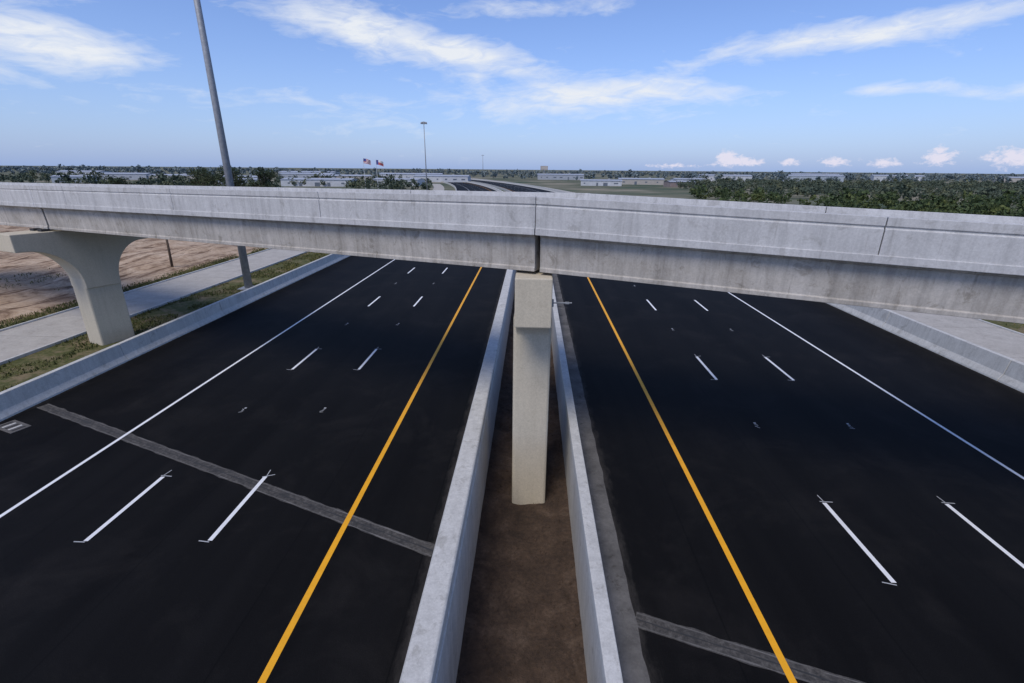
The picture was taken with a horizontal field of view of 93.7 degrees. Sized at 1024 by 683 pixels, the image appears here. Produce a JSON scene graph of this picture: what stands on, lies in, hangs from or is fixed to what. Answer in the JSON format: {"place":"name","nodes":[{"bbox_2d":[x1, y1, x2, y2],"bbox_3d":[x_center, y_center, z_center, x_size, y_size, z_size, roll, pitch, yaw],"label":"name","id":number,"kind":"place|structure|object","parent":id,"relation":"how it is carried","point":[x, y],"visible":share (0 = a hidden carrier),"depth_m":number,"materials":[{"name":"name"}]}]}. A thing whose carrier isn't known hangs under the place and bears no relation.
{"place":"outdoors","nodes":[
{"label":"outdoors","id":0,"kind":"place"},
{"bbox_2d":[50,175,96,182],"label":"walls","id":1,"kind":"structure","parent":0,"point":[53,178],"depth_m":308.68,"materials":[{"name":"paint"}]},
{"bbox_2d":[52,175,91,176],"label":"roof","id":2,"kind":"structure","parent":1,"relation":"on","point":[74,175],"depth_m":310.72,"materials":[{"name":"metal"}]},
{"bbox_2d":[55,170,111,174],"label":"warehouse","id":3,"kind":"structure","parent":0,"point":[75,171],"depth_m":442.06,"materials":[{"name":"paint"}]},
{"bbox_2d":[0,225,262,322],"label":"graded dirt field","id":4,"kind":"structure","parent":0,"point":[143,259],"depth_m":52.02,"materials":[{"name":"brown soil"}]},
{"bbox_2d":[148,173,198,181],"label":"warehouse","id":5,"kind":"structure","parent":0,"point":[183,174],"depth_m":345.56,"materials":[{"name":"paint"}]},
{"bbox_2d":[0,184,443,364],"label":"frontage road","id":6,"kind":"structure","parent":0,"point":[20,340],"depth_m":39.15,"materials":[{"name":"concrete"}]},
{"bbox_2d":[278,172,339,177],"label":"warehouse","id":7,"kind":"structure","parent":0,"point":[291,175],"depth_m":442.39,"materials":[{"name":"paint"}]},
{"bbox_2d":[373,177,424,185],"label":"warehouse","id":8,"kind":"structure","parent":0,"point":[420,180],"depth_m":310.87,"materials":[{"name":"paint"}]},
{"bbox_2d":[0,180,1023,682],"bbox_3d":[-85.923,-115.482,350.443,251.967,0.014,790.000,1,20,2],"label":"highway road","id":9,"kind":"structure","parent":0,"point":[784,490],"depth_m":16.55,"materials":[{"name":"black asphalt"}]},
{"bbox_2d":[0,420,31,433],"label":"storm drain inlet","id":10,"kind":"object","parent":9,"relation":"on","point":[12,426],"visible":1,"depth_m":20.26,"materials":[{"name":"concrete"}]},
{"bbox_2d":[0,344,128,421],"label":"concrete barrier","id":11,"kind":"object","parent":9,"relation":"on","point":[18,398],"visible":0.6,"depth_m":23.37,"materials":[{"name":"concrete"}]},
{"bbox_2d":[117,302,224,360],"bbox_3d":[-21.887,-0.686,31.495,0.640,1.500,9.075,1,20,2],"label":"concrete barrier","id":12,"kind":"object","parent":9,"relation":"on","point":[133,347],"visible":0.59,"depth_m":30.51,"materials":[{"name":"concrete"}]},
{"bbox_2d":[217,276,284,314],"bbox_3d":[-21.512,-3.756,40.054,0.640,1.500,9.075,1,20,2],"label":"concrete barrier","id":13,"kind":"object","parent":9,"relation":"on","point":[234,302],"visible":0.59,"depth_m":39.24,"materials":[{"name":"concrete"}]},
{"bbox_2d":[279,259,324,286],"bbox_3d":[-21.137,-6.825,48.612,0.640,1.500,9.075,1,20,2],"label":"concrete barrier","id":14,"kind":"object","parent":9,"relation":"on","point":[296,274],"visible":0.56,"depth_m":47.95,"materials":[{"name":"concrete"}]},
{"bbox_2d":[320,254,349,267],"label":"concrete barrier","id":15,"kind":"object","parent":9,"relation":"on","point":[329,260],"visible":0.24,"depth_m":55.24,"materials":[{"name":"concrete"}]},
{"bbox_2d":[399,441,480,682],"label":"concrete barrier","id":16,"kind":"object","parent":9,"relation":"on","point":[433,651],"visible":0.89,"depth_m":12.35,"materials":[{"name":"concrete"}]},
{"bbox_2d":[457,352,496,510],"bbox_3d":[-1.459,3.864,22.556,0.900,3.700,9.075,1,20,2],"label":"concrete barrier","id":17,"kind":"object","parent":9,"relation":"on","point":[480,425],"visible":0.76,"depth_m":20.92,"materials":[{"name":"concrete"}]},
{"bbox_2d":[482,307,505,405],"bbox_3d":[-1.084,0.794,31.114,0.900,3.700,9.075,1,20,2],"label":"concrete barrier","id":18,"kind":"object","parent":9,"relation":"on","point":[497,341],"visible":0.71,"depth_m":29.81,"materials":[{"name":"concrete"}]},
{"bbox_2d":[494,280,510,345],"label":"concrete barrier","id":19,"kind":"object","parent":9,"relation":"on","point":[505,298],"visible":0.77,"depth_m":38.64,"materials":[{"name":"concrete"}]},
{"bbox_2d":[502,269,514,312],"bbox_3d":[-0.334,-5.345,48.231,0.900,3.700,9.075,1,20,2],"label":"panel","id":20,"kind":"object","parent":9,"relation":"on","point":[510,275],"visible":0.45,"depth_m":46.48,"materials":[{"name":"concrete"}]},
{"bbox_2d":[504,182,522,185],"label":"panel","id":21,"kind":"object","parent":9,"relation":"on","point":[513,183],"visible":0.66,"depth_m":345.25,"materials":[{"name":"concrete"}]},
{"bbox_2d":[522,184,542,188],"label":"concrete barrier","id":22,"kind":"object","parent":9,"relation":"on","point":[532,186],"visible":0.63,"depth_m":290.46,"materials":[{"name":"concrete"}]},
{"bbox_2d":[551,286,557,345],"bbox_3d":[3.328,-2.189,39.527,0.420,3.700,9.075,1,20,2],"label":"panel","id":23,"kind":"object","parent":9,"relation":"on","point":[554,297],"visible":0.21,"depth_m":36.58,"materials":[{"name":"concrete"}]},
{"bbox_2d":[542,187,566,192],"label":"panel","id":24,"kind":"object","parent":9,"relation":"on","point":[553,190],"visible":0.56,"depth_m":236.61,"materials":[{"name":"concrete"}]},
{"bbox_2d":[552,308,564,404],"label":"concrete barrier","id":25,"kind":"object","parent":9,"relation":"on","point":[558,348],"visible":0.69,"depth_m":29.85,"materials":[{"name":"concrete"}]},
{"bbox_2d":[558,354,580,513],"bbox_3d":[2.578,3.950,22.410,0.420,3.700,9.075,1,20,2],"label":"concrete barrier","id":26,"kind":"object","parent":9,"relation":"on","point":[570,434],"visible":0.74,"depth_m":20.90,"materials":[{"name":"concrete"}]},
{"bbox_2d":[570,444,622,682],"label":"concrete barrier","id":27,"kind":"object","parent":9,"relation":"on","point":[602,661],"visible":0.89,"depth_m":12.60,"materials":[{"name":"concrete"}]},
{"bbox_2d":[881,312,1014,380],"bbox_3d":[26.352,0.241,29.714,0.640,1.720,9.075,1,20,2],"label":"concrete barrier","id":28,"kind":"object","parent":9,"relation":"on","point":[989,363],"visible":0.57,"depth_m":28.68,"materials":[{"name":"concrete"}]},
{"bbox_2d":[998,360,1023,392],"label":"concrete barrier","id":29,"kind":"object","parent":9,"relation":"on","point":[1012,376],"visible":0.59,"depth_m":24.84,"materials":[{"name":"concrete"}]},
{"bbox_2d":[0,166,1023,391],"bbox_3d":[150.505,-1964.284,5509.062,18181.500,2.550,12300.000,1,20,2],"label":"ground","id":30,"kind":"structure","parent":0,"point":[179,308],"depth_m":54.57,"materials":[{"name":"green plant"}]},
{"bbox_2d":[0,228,145,345],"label":"bridge pier","id":31,"kind":"structure","parent":30,"relation":"on","point":[87,262],"depth_m":28.82,"materials":[{"name":"concrete"}]},
{"bbox_2d":[101,177,132,184],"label":"oak tree","id":32,"kind":"object","parent":30,"relation":"on","point":[117,181],"visible":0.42,"depth_m":145.77,"materials":[{"name":"green plant"}]},
{"bbox_2d":[97,172,154,179],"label":"warehouse","id":33,"kind":"structure","parent":30,"relation":"on","point":[134,176],"depth_m":384.55,"materials":[{"name":"paint"}]},
{"bbox_2d":[165,239,173,266],"bbox_3d":[-36.614,-9.525,51.335,0.500,3.706,0.288,1,20,2],"label":"wooden post","id":34,"kind":"object","parent":30,"relation":"on","point":[169,253],"visible":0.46,"depth_m":51.33,"materials":[{"name":"brown wood"}]},
{"bbox_2d":[183,166,219,185],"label":"oak tree","id":35,"kind":"object","parent":30,"relation":"on","point":[205,180],"visible":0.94,"depth_m":140.34,"materials":[{"name":"green plant"}]},
{"bbox_2d":[0,169,432,189],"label":"distant trees","id":36,"kind":"object","parent":30,"relation":"on","point":[392,184],"visible":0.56,"depth_m":249.82,"materials":[{"name":"green plant"}]},
{"bbox_2d":[193,0,252,289],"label":"mast light","id":37,"kind":"object","parent":30,"relation":"on","point":[245,268],"visible":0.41,"depth_m":38.90,"materials":[{"name":"metal"}]},
{"bbox_2d":[209,165,245,186],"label":"oak tree","id":38,"kind":"object","parent":30,"relation":"on","point":[239,181],"visible":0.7,"depth_m":143.55,"materials":[{"name":"green plant"}]},
{"bbox_2d":[248,167,275,186],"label":"oak tree","id":39,"kind":"object","parent":30,"relation":"on","point":[265,177],"visible":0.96,"depth_m":144.69,"materials":[{"name":"green plant"}]},
{"bbox_2d":[278,171,339,173],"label":"warehouse","id":40,"kind":"structure","parent":30,"relation":"on","point":[305,171],"depth_m":531.46,"materials":[{"name":"paint"}]},
{"bbox_2d":[280,177,357,186],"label":"warehouse","id":41,"kind":"structure","parent":30,"relation":"on","point":[334,182],"depth_m":281.48,"materials":[{"name":"paint"}]},
{"bbox_2d":[288,182,343,185],"label":"doors and windows","id":42,"kind":"structure","parent":41,"relation":"in","point":[316,183],"depth_m":281.35,"materials":[{"name":"grey glass"}]},
{"bbox_2d":[312,174,376,180],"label":"warehouse","id":43,"kind":"structure","parent":30,"relation":"on","point":[353,176],"depth_m":375.90,"materials":[{"name":"paint"}]},
{"bbox_2d":[363,158,370,176],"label":"flagpole with flag","id":44,"kind":"object","parent":30,"relation":"on","point":[366,161],"visible":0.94,"depth_m":237.14,"materials":[{"name":"multicoloured fabric"}]},
{"bbox_2d":[376,160,383,182],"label":"flagpole with flag","id":45,"kind":"object","parent":30,"relation":"on","point":[378,162],"visible":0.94,"depth_m":238.09,"materials":[{"name":"multicoloured fabric"}]},
{"bbox_2d":[379,172,442,177],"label":"warehouse","id":46,"kind":"structure","parent":30,"relation":"on","point":[405,175],"depth_m":465.93,"materials":[{"name":"paint"}]},
{"bbox_2d":[420,121,427,189],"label":"mast light","id":47,"kind":"object","parent":30,"relation":"on","point":[423,122],"visible":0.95,"depth_m":203.71,"materials":[{"name":"metal"}]},
{"bbox_2d":[414,174,470,181],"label":"warehouse","id":48,"kind":"structure","parent":30,"relation":"on","point":[450,178],"depth_m":391.02,"materials":[{"name":"paint"}]},
{"bbox_2d":[0,247,1022,390],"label":"verge grass","id":49,"kind":"structure","parent":30,"relation":"on","point":[126,288],"depth_m":37.84,"materials":[{"name":"green plant"}]},
{"bbox_2d":[0,164,1023,181],"bbox_3d":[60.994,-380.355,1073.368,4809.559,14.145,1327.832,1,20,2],"label":"distant tree belt","id":50,"kind":"object","parent":30,"relation":"on","point":[43,169],"visible":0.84,"depth_m":621.55,"materials":[{"name":"green plant"}]},
{"bbox_2d":[456,293,587,682],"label":"median dirt strip","id":51,"kind":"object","parent":30,"relation":"on","point":[490,622],"visible":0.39,"depth_m":15.91,"materials":[{"name":"brown soil"}]},
{"bbox_2d":[458,335,579,682],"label":"dirt clods","id":52,"kind":"object","parent":51,"relation":"on","point":[500,671],"visible":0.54,"depth_m":15.80,"materials":[{"name":"brown soil"}]},
{"bbox_2d":[512,269,571,504],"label":"bridge pier","id":53,"kind":"structure","parent":30,"relation":"on","point":[532,318],"depth_m":17.74,"materials":[{"name":"concrete"}]},
{"bbox_2d":[0,182,1023,323],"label":"overpass bridge","id":54,"kind":"structure","parent":53,"relation":"on","point":[960,265],"depth_m":14.36,"materials":[{"name":"concrete"}]},
{"bbox_2d":[537,173,583,179],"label":"warehouse","id":55,"kind":"structure","parent":30,"relation":"on","point":[569,176],"depth_m":519.16,"materials":[{"name":"paint"}]},
{"bbox_2d":[698,174,751,181],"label":"warehouse","id":56,"kind":"structure","parent":30,"relation":"on","point":[711,177],"depth_m":493.00,"materials":[{"name":"paint"}]},
{"bbox_2d":[673,176,1023,215],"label":"scrub woodland","id":57,"kind":"object","parent":30,"relation":"on","point":[905,187],"visible":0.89,"depth_m":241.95,"materials":[{"name":"green plant"}]},
{"bbox_2d":[827,303,892,327],"bbox_3d":[26.727,-2.829,38.272,0.640,1.720,9.075,1,20,2],"label":"concrete barrier","id":58,"kind":"object","parent":30,"relation":"on","point":[878,317],"visible":0.2,"depth_m":35.63,"materials":[{"name":"concrete"}]},
{"bbox_2d":[731,195,1023,216],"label":"scrub woodland","id":59,"kind":"object","parent":30,"relation":"on","point":[1013,214],"visible":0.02,"depth_m":97.01,"materials":[{"name":"green plant"}]},
{"bbox_2d":[993,177,1023,182],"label":"warehouse","id":60,"kind":"structure","parent":30,"relation":"on","point":[1015,179],"depth_m":505.77,"materials":[{"name":"paint"}]},
{"bbox_2d":[0,0,1023,173],"label":"sky","id":61,"kind":"structure","parent":0,"point":[855,86],"materials":[{"name":"blue"}]},
{"bbox_2d":[581,180,621,185],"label":"walls","id":62,"kind":"structure","parent":0,"point":[593,183],"depth_m":333.39,"materials":[{"name":"paint"}]},
{"bbox_2d":[580,179,621,180],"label":"roof","id":63,"kind":"structure","parent":62,"relation":"on","point":[599,180],"depth_m":333.63,"materials":[{"name":"metal"}]},
{"bbox_2d":[617,177,664,184],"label":"warehouse","id":64,"kind":"structure","parent":0,"point":[643,181],"depth_m":368.84,"materials":[{"name":"paint"}]},
{"bbox_2d":[663,181,694,186],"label":"walls","id":65,"kind":"structure","parent":0,"point":[668,184],"depth_m":323.64,"materials":[{"name":"paint"}]},
{"bbox_2d":[670,178,704,180],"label":"walls","id":66,"kind":"structure","parent":0,"point":[672,179],"depth_m":396.33,"materials":[{"name":"paint"}]},
{"bbox_2d":[671,178,703,178],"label":"roof","id":67,"kind":"structure","parent":66,"relation":"on","point":[688,178],"depth_m":399.75,"materials":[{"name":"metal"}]},
{"bbox_2d":[533,185,1023,362],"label":"frontage road","id":68,"kind":"structure","parent":0,"point":[1007,342],"depth_m":33.45,"materials":[{"name":"concrete"}]},
{"bbox_2d":[779,174,844,181],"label":"warehouse","id":69,"kind":"structure","parent":0,"point":[824,177],"depth_m":527.32,"materials":[{"name":"paint"}]},
{"bbox_2d":[789,173,843,175],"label":"warehouse","id":70,"kind":"structure","parent":0,"point":[811,174],"depth_m":641.37,"materials":[{"name":"paint"}]},
{"bbox_2d":[870,174,925,181],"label":"warehouse","id":71,"kind":"structure","parent":0,"point":[878,177],"depth_m":565.22,"materials":[{"name":"paint"}]}
]}

